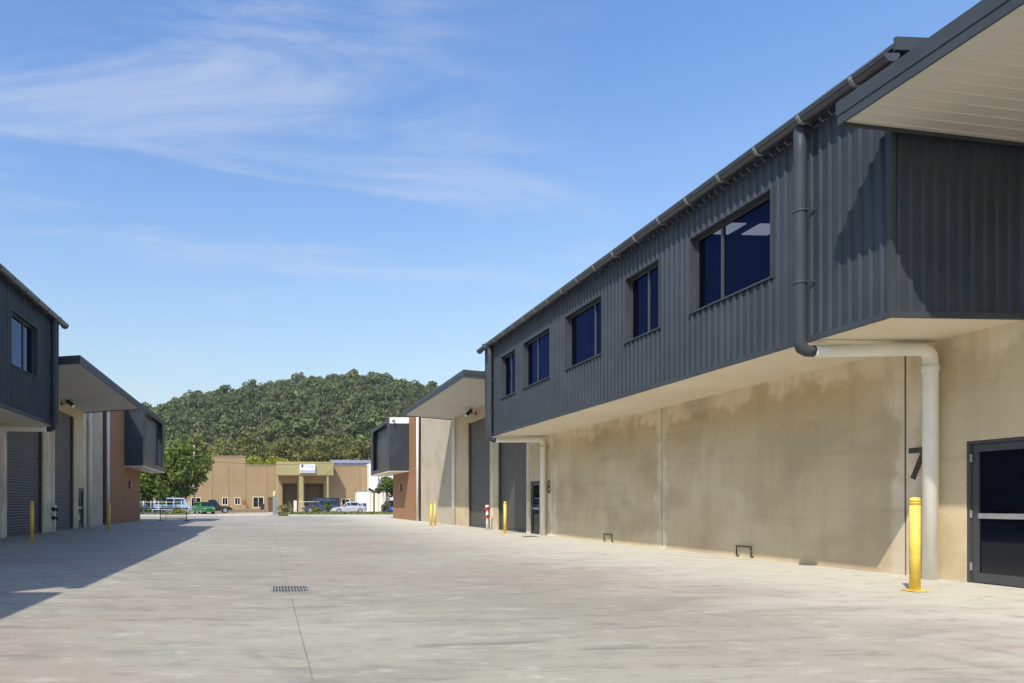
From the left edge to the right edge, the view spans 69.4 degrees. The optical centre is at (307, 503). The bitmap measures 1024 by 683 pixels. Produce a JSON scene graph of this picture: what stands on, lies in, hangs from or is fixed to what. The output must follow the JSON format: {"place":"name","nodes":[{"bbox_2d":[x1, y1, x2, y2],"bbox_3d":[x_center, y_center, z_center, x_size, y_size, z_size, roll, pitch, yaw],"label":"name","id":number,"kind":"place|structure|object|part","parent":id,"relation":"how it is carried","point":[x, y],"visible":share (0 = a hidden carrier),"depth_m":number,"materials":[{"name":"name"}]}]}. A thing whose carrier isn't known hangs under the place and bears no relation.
{"place":"outdoors","nodes":[
{"label":"outdoors","id":0,"kind":"place"},
{"bbox_2d":[0,263,163,537],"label":"warehouse","id":1,"kind":"structure","parent":0,"point":[81,442],"depth_m":29.10,"materials":[{"name":"metal"}]},
{"bbox_2d":[7,431,41,536],"bbox_3d":[-11.177,-1.725,27.078,0.450,5.850,4.230,0,0,-3],"label":"roller door","id":2,"kind":"structure","parent":1,"relation":"in","point":[24,449],"depth_m":27.18,"materials":[{"name":"grey metal"}]},
{"bbox_2d":[11,308,38,378],"bbox_3d":[-8.424,-4.682,20.643,0.215,1.575,2.300,0,0,-3],"label":"window","id":3,"kind":"structure","parent":1,"relation":"in","point":[24,335],"depth_m":20.88,"materials":[{"name":"blue glass"}]},
{"bbox_2d":[55,412,72,530],"bbox_3d":[-11.481,-1.725,32.259,0.450,5.850,3.230,0,0,-3],"label":"roller door","id":4,"kind":"structure","parent":1,"relation":"in","point":[63,434],"depth_m":32.65,"materials":[{"name":"grey metal"}]},
{"bbox_2d":[79,488,84,527],"bbox_3d":[-11.418,0.200,35.122,0.150,2.000,1.060,0,0,-3],"label":"door","id":5,"kind":"structure","parent":1,"relation":"in","point":[81,490],"depth_m":35.42,"materials":[{"name":"metal"}]},
{"bbox_2d":[184,512,287,515],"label":"carpark","id":6,"kind":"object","parent":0,"point":[267,513],"depth_m":80.00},
{"bbox_2d":[140,501,159,511],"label":"navy car","id":7,"kind":"object","parent":6,"relation":"on","point":[146,504],"visible":0.19,"depth_m":83.18,"materials":[{"name":"paint"}]},
{"bbox_2d":[140,471,171,506],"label":"broadleaf tree","id":8,"kind":"object","parent":6,"relation":"on","point":[149,489],"visible":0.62,"depth_m":87.43,"materials":[{"name":"green plant"}]},
{"bbox_2d":[154,488,169,507],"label":"broadleaf tree","id":9,"kind":"object","parent":6,"relation":"on","point":[163,494],"visible":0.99,"depth_m":83.11,"materials":[{"name":"green plant"}]},
{"bbox_2d":[153,497,191,511],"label":"pale blue van","id":10,"kind":"object","parent":6,"relation":"on","point":[170,502],"visible":0.33,"depth_m":84.84,"materials":[{"name":"paint"}]},
{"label":"side window","id":11,"kind":"part","parent":10,"relation":"part of","materials":[{"name":"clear glass"}]},
{"bbox_2d":[153,441,214,498],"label":"broadleaf tree","id":12,"kind":"object","parent":6,"relation":"on","point":[183,471],"visible":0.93,"depth_m":86.91,"materials":[{"name":"green plant"}]},
{"bbox_2d":[188,445,199,503],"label":"power pole","id":13,"kind":"object","parent":6,"relation":"on","point":[193,485],"visible":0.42,"depth_m":95.16,"materials":[{"name":"brown wood"}]},
{"bbox_2d":[223,462,329,464],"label":"power cable","id":14,"kind":"object","parent":13,"relation":"attached to","point":[278,464],"visible":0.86,"depth_m":99.48,"materials":[{"name":"black paint"}]},
{"bbox_2d":[192,502,214,513],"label":"green car","id":15,"kind":"object","parent":6,"relation":"on","point":[203,507],"visible":0.98,"depth_m":83.20,"materials":[{"name":"paint"}]},
{"bbox_2d":[198,499,231,512],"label":"dark ute","id":16,"kind":"object","parent":6,"relation":"on","point":[217,506],"visible":0.58,"depth_m":89.73,"materials":[{"name":"black paint"}]},
{"bbox_2d":[205,438,244,462],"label":"gum tree","id":17,"kind":"object","parent":6,"relation":"on","point":[215,449],"visible":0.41,"depth_m":131.77,"materials":[{"name":"green plant"}]},
{"bbox_2d":[215,510,266,512],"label":"garden edging","id":18,"kind":"object","parent":6,"relation":"on","point":[247,511],"visible":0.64,"depth_m":97.65,"materials":[{"name":"beige concrete"}]},
{"bbox_2d":[165,456,366,511],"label":"tan building","id":19,"kind":"structure","parent":6,"relation":"on","point":[234,483],"depth_m":104.69,"materials":[{"name":"tan painted concrete"},{"name":"glass"}]},
{"bbox_2d":[191,497,200,505],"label":"window","id":20,"kind":"structure","parent":19,"relation":"in","point":[197,499],"depth_m":104.29,"materials":[{"name":"black glass"}]},
{"bbox_2d":[222,497,227,504],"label":"window","id":21,"kind":"structure","parent":19,"relation":"in","point":[224,499],"depth_m":104.49,"materials":[{"name":"black glass"}]},
{"bbox_2d":[235,497,239,504],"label":"window","id":22,"kind":"structure","parent":19,"relation":"in","point":[237,499],"depth_m":104.65,"materials":[{"name":"black glass"}]},
{"bbox_2d":[253,497,263,507],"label":"window","id":23,"kind":"structure","parent":19,"relation":"in","point":[257,501],"depth_m":104.83,"materials":[{"name":"black glass"}]},
{"bbox_2d":[268,497,272,511],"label":"door","id":24,"kind":"structure","parent":19,"relation":"in","point":[270,499],"depth_m":104.98,"materials":[{"name":"brown wood"}]},
{"bbox_2d":[282,483,296,511],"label":"roller door","id":25,"kind":"structure","parent":19,"relation":"in","point":[289,490],"depth_m":106.19,"materials":[{"name":"brown metal"}]},
{"bbox_2d":[304,483,322,511],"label":"roller door","id":26,"kind":"structure","parent":19,"relation":"in","point":[311,490],"depth_m":106.40,"materials":[{"name":"brown metal"}]},
{"bbox_2d":[342,499,349,504],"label":"window","id":27,"kind":"structure","parent":19,"relation":"in","point":[343,500],"depth_m":105.60,"materials":[{"name":"black glass"}]},
{"bbox_2d":[246,456,289,464],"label":"yellow green tree","id":28,"kind":"object","parent":6,"relation":"on","point":[267,462],"visible":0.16,"depth_m":121.36,"materials":[{"name":"green plant"}]},
{"bbox_2d":[273,491,276,514],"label":"utility pillar","id":29,"kind":"structure","parent":6,"relation":"on","point":[274,503],"depth_m":78.72,"materials":[{"name":"grey metal"}]},
{"bbox_2d":[264,438,296,462],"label":"gum tree","id":30,"kind":"object","parent":6,"relation":"on","point":[278,449],"visible":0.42,"depth_m":136.58,"materials":[{"name":"green plant"}]},
{"bbox_2d":[294,500,297,511],"bbox_3d":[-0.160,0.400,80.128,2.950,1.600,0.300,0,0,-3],"label":"gate post","id":31,"kind":"object","parent":6,"relation":"on","point":[296,505],"visible":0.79,"depth_m":79.91,"materials":[{"name":"white metal"}]},
{"bbox_2d":[288,435,332,461],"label":"gum tree","id":32,"kind":"object","parent":6,"relation":"on","point":[308,454],"visible":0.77,"depth_m":133.68,"materials":[{"name":"green plant"}]},
{"bbox_2d":[301,499,337,511],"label":"four wheel drive","id":33,"kind":"structure","parent":6,"relation":"on","point":[321,504],"depth_m":91.03,"materials":[{"name":"blue paint"}]},
{"bbox_2d":[316,501,336,504],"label":"side window","id":34,"kind":"structure","parent":33,"relation":"in","point":[319,502],"depth_m":91.05,"materials":[{"name":"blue glass"}]},
{"bbox_2d":[308,498,339,511],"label":"dark van","id":35,"kind":"object","parent":6,"relation":"on","point":[313,500],"visible":0.12,"depth_m":97.13,"materials":[{"name":"blue paint"}]},
{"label":"side window","id":36,"kind":"part","parent":35,"relation":"part of","materials":[{"name":"glass"}]},
{"bbox_2d":[332,502,366,511],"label":"silver car","id":37,"kind":"object","parent":6,"relation":"on","point":[353,506],"visible":0.71,"depth_m":90.64,"materials":[{"name":"paint"}]},
{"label":"side window","id":38,"kind":"part","parent":37,"relation":"part of","materials":[{"name":"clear glass"}]},
{"bbox_2d":[338,437,370,459],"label":"gum tree","id":39,"kind":"object","parent":6,"relation":"on","point":[356,452],"visible":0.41,"depth_m":135.80,"materials":[{"name":"green plant"}]},
{"bbox_2d":[330,460,392,499],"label":"white building","id":40,"kind":"structure","parent":6,"relation":"on","point":[373,482],"depth_m":108.86,"materials":[{"name":"paint"}]},
{"bbox_2d":[368,488,374,511],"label":"street lamp","id":41,"kind":"object","parent":6,"relation":"on","point":[370,489],"visible":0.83,"depth_m":80.52,"materials":[{"name":"grey metal"}]},
{"bbox_2d":[374,476,392,510],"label":"tree","id":42,"kind":"object","parent":6,"relation":"on","point":[387,483],"visible":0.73,"depth_m":84.21,"materials":[{"name":"green plant"}]},
{"bbox_2d":[381,500,392,511],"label":"blue car","id":43,"kind":"object","parent":6,"relation":"on","point":[391,506],"visible":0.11,"depth_m":85.67,"materials":[{"name":"paint"}]},
{"bbox_2d":[176,390,409,458],"bbox_3d":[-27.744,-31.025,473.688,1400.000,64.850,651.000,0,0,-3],"label":"hill","id":44,"kind":"structure","parent":0,"point":[324,415],"depth_m":289.58,"materials":[{"name":"green plant"}]},
{"bbox_2d":[141,368,438,463],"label":"forest","id":45,"kind":"object","parent":44,"relation":"on","point":[348,387],"depth_m":275.91,"materials":[{"name":"green plant"}]},
{"bbox_2d":[355,491,385,511],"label":"shed","id":46,"kind":"structure","parent":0,"point":[365,498],"depth_m":97.28,"materials":[{"name":"white paint"}]},
{"bbox_2d":[0,0,980,407],"label":"sky","id":47,"kind":"structure","parent":0,"point":[208,195],"materials":[{"name":"blue"}]},
{"bbox_2d":[0,516,1023,682],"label":"concrete yard","id":48,"kind":"structure","parent":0,"point":[195,599],"depth_m":8.26,"materials":[{"name":"grey concrete"}]},
{"bbox_2d":[27,501,35,540],"bbox_3d":[-9.200,0.563,23.332,0.240,1.305,0.240,0,0,-3],"label":"bollard","id":49,"kind":"object","parent":48,"relation":"on","point":[31,520],"visible":1,"depth_m":23.28,"materials":[{"name":"yellow metal"}]},
{"bbox_2d":[51,505,58,532],"bbox_3d":[-10.665,0.625,29.507,0.297,1.150,0.280,0,0,-3],"label":"fire hydrant","id":50,"kind":"object","parent":48,"relation":"on","point":[54,509],"visible":1,"depth_m":29.47,"materials":[{"name":"white metal"}]},
{"bbox_2d":[107,502,111,529],"bbox_3d":[-9.402,0.568,33.107,0.240,1.305,0.240,0,0,-3],"label":"bollard","id":51,"kind":"object","parent":48,"relation":"on","point":[109,515],"visible":1,"depth_m":33.05,"materials":[{"name":"yellow metal"}]},
{"bbox_2d":[140,506,165,517],"bbox_3d":[-15.753,0.663,55.173,9.052,1.074,0.052,0,0,-3],"label":"rail fence","id":52,"kind":"object","parent":48,"relation":"on","point":[156,512],"visible":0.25,"depth_m":55.38,"materials":[{"name":"metal"}]},
{"bbox_2d":[157,508,189,520],"bbox_3d":[-9.800,0.773,51.014,2.300,0.954,0.600,0,0,-3],"label":"barrier","id":53,"kind":"object","parent":48,"relation":"on","point":[176,514],"visible":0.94,"depth_m":51.00,"materials":[{"name":"grey metal"}]},
{"bbox_2d":[271,586,311,592],"bbox_3d":[-0.268,1.314,10.818,0.610,0.012,0.770,0,0,-3],"label":"drain grate","id":54,"kind":"object","parent":48,"relation":"on","point":[285,589],"visible":1,"depth_m":10.77,"materials":[{"name":"metal"}]},
{"bbox_2d":[271,521,313,682],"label":"yard joint","id":55,"kind":"object","parent":48,"relation":"on","point":[298,625],"visible":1,"depth_m":7.14,"materials":[{"name":"grey concrete"}]},
{"bbox_2d":[429,502,432,525],"bbox_3d":[6.839,0.556,38.866,0.240,1.305,0.240,0,0,-3],"label":"bollard","id":56,"kind":"object","parent":48,"relation":"on","point":[430,514],"visible":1,"depth_m":38.82,"materials":[{"name":"yellow metal"}]},
{"bbox_2d":[434,502,435,524],"bbox_3d":[7.216,0.551,39.790,0.240,1.305,0.240,0,0,-3],"label":"bollard","id":57,"kind":"object","parent":48,"relation":"on","point":[434,513],"visible":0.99,"depth_m":39.74,"materials":[{"name":"yellow metal"}]},
{"bbox_2d":[484,505,490,529],"bbox_3d":[8.410,0.625,32.928,0.297,1.150,0.280,0,0,-3],"label":"fire hydrant","id":58,"kind":"object","parent":48,"relation":"on","point":[487,509],"visible":1,"depth_m":32.89,"materials":[{"name":"white metal"}]},
{"bbox_2d":[501,501,507,532],"bbox_3d":[8.217,0.546,29.190,0.240,1.305,0.240,0,0,-3],"label":"bollard","id":59,"kind":"object","parent":48,"relation":"on","point":[505,516],"visible":1,"depth_m":29.14,"materials":[{"name":"yellow metal"}]},
{"bbox_2d":[899,497,930,591],"bbox_3d":[8.473,0.557,9.772,0.240,1.305,0.240,0,0,-3],"label":"bollard","id":60,"kind":"object","parent":48,"relation":"on","point":[914,544],"visible":1,"depth_m":9.72,"materials":[{"name":"yellow metal"}]},
{"bbox_2d":[371,0,1023,586],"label":"warehouse","id":61,"kind":"structure","parent":0,"point":[799,338],"depth_m":12.60,"materials":[{"name":"concrete"}]},
{"bbox_2d":[469,418,489,528],"bbox_3d":[8.914,-1.775,35.507,0.450,5.950,3.850,0,0,-3],"label":"roller door","id":62,"kind":"structure","parent":61,"relation":"in","point":[479,447],"depth_m":35.90,"materials":[{"name":"grey metal"}]},
{"bbox_2d":[501,348,515,398],"bbox_3d":[7.306,-4.682,25.290,0.215,1.575,1.580,0,0,-3],"label":"window","id":63,"kind":"structure","parent":61,"relation":"in","point":[508,361],"depth_m":25.65,"materials":[{"name":"blue glass"}]},
{"bbox_2d":[499,442,525,532],"bbox_3d":[9.193,-1.775,30.740,0.450,5.950,3.800,0,0,-3],"label":"roller door","id":64,"kind":"structure","parent":61,"relation":"in","point":[512,456],"depth_m":30.84,"materials":[{"name":"grey metal"}]},
{"bbox_2d":[531,481,539,533],"bbox_3d":[9.123,0.140,28.006,0.150,2.120,0.950,0,0,-3],"label":"door","id":65,"kind":"structure","parent":61,"relation":"in","point":[535,485],"depth_m":28.12,"materials":[{"name":"metal"}]},
{"bbox_2d":[522,326,549,389],"bbox_3d":[7.459,-4.682,22.685,0.215,1.575,2.320,0,0,-3],"label":"window","id":66,"kind":"structure","parent":61,"relation":"in","point":[536,351],"depth_m":22.86,"materials":[{"name":"blue glass"}]},
{"bbox_2d":[564,294,602,370],"bbox_3d":[7.656,-4.682,19.321,0.215,1.575,2.280,0,0,-3],"label":"window","id":67,"kind":"structure","parent":61,"relation":"in","point":[583,332],"depth_m":19.54,"materials":[{"name":"blue glass"}]},
{"bbox_2d":[623,257,660,343],"bbox_3d":[7.834,-4.682,16.286,0.215,1.575,1.540,0,0,-3],"label":"window","id":68,"kind":"structure","parent":61,"relation":"in","point":[643,292],"depth_m":16.47,"materials":[{"name":"blue glass"}]},
{"bbox_2d":[687,187,773,314],"bbox_3d":[8.011,-4.682,13.261,0.215,1.575,2.400,0,0,-3],"label":"window","id":69,"kind":"structure","parent":61,"relation":"in","point":[734,254],"depth_m":13.30,"materials":[{"name":"blue glass"}]},
{"bbox_2d":[967,436,1023,586],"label":"door","id":70,"kind":"structure","parent":61,"relation":"in","point":[995,467],"depth_m":10.35,"materials":[{"name":"glass"}]},
{"label":"verge","id":71,"kind":"structure","parent":0,"visible":0},
{"bbox_2d":[140,506,151,511],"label":"shrub","id":72,"kind":"object","parent":71,"relation":"on","point":[143,508],"visible":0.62,"depth_m":75.24,"materials":[{"name":"green plant"}]},
{"bbox_2d":[143,501,188,511],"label":"white fence","id":73,"kind":"object","parent":71,"relation":"on","point":[158,509],"visible":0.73,"depth_m":77.15,"materials":[{"name":"metal"}]},
{"bbox_2d":[172,506,184,512],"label":"shrub","id":74,"kind":"object","parent":71,"relation":"on","point":[178,510],"visible":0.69,"depth_m":75.23,"materials":[{"name":"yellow plant"}]},
{"bbox_2d":[140,511,392,514],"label":"verge grass","id":75,"kind":"structure","parent":71,"relation":"on","point":[321,513],"depth_m":73.81,"materials":[{"name":"green plant"}]},
{"bbox_2d":[278,504,290,512],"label":"flowering shrub","id":76,"kind":"object","parent":71,"relation":"on","point":[285,508],"visible":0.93,"depth_m":78.28,"materials":[{"name":"green plant"}]},
{"bbox_2d":[311,507,320,512],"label":"shrub","id":77,"kind":"object","parent":71,"relation":"on","point":[316,509],"visible":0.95,"depth_m":77.53,"materials":[{"name":"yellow plant"}]},
{"bbox_2d":[324,501,331,510],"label":"shrub","id":78,"kind":"object","parent":71,"relation":"on","point":[328,506],"visible":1,"depth_m":77.06,"materials":[{"name":"green plant"}]},
{"bbox_2d":[381,502,391,511],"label":"shrub","id":79,"kind":"object","parent":71,"relation":"on","point":[385,506],"visible":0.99,"depth_m":78.10,"materials":[{"name":"green plant"}]},
{"label":"ground","id":80,"kind":"structure","parent":0,"visible":0},
{"bbox_2d":[172,433,208,461],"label":"gum tree","id":81,"kind":"object","parent":80,"relation":"on","point":[196,442],"visible":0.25,"depth_m":138.01,"materials":[{"name":"green plant"}]},
{"bbox_2d":[231,432,265,464],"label":"gum tree","id":82,"kind":"object","parent":80,"relation":"on","point":[249,448],"visible":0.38,"depth_m":138.81,"materials":[{"name":"green plant"}]},
{"bbox_2d":[140,514,392,515],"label":"kerb","id":83,"kind":"structure","parent":80,"relation":"on","point":[268,515],"depth_m":72.44,"materials":[{"name":"concrete"}]},
{"bbox_2d":[319,436,348,461],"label":"gum tree","id":84,"kind":"object","parent":80,"relation":"on","point":[334,452],"visible":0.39,"depth_m":140.25,"materials":[{"name":"green plant"}]}
]}

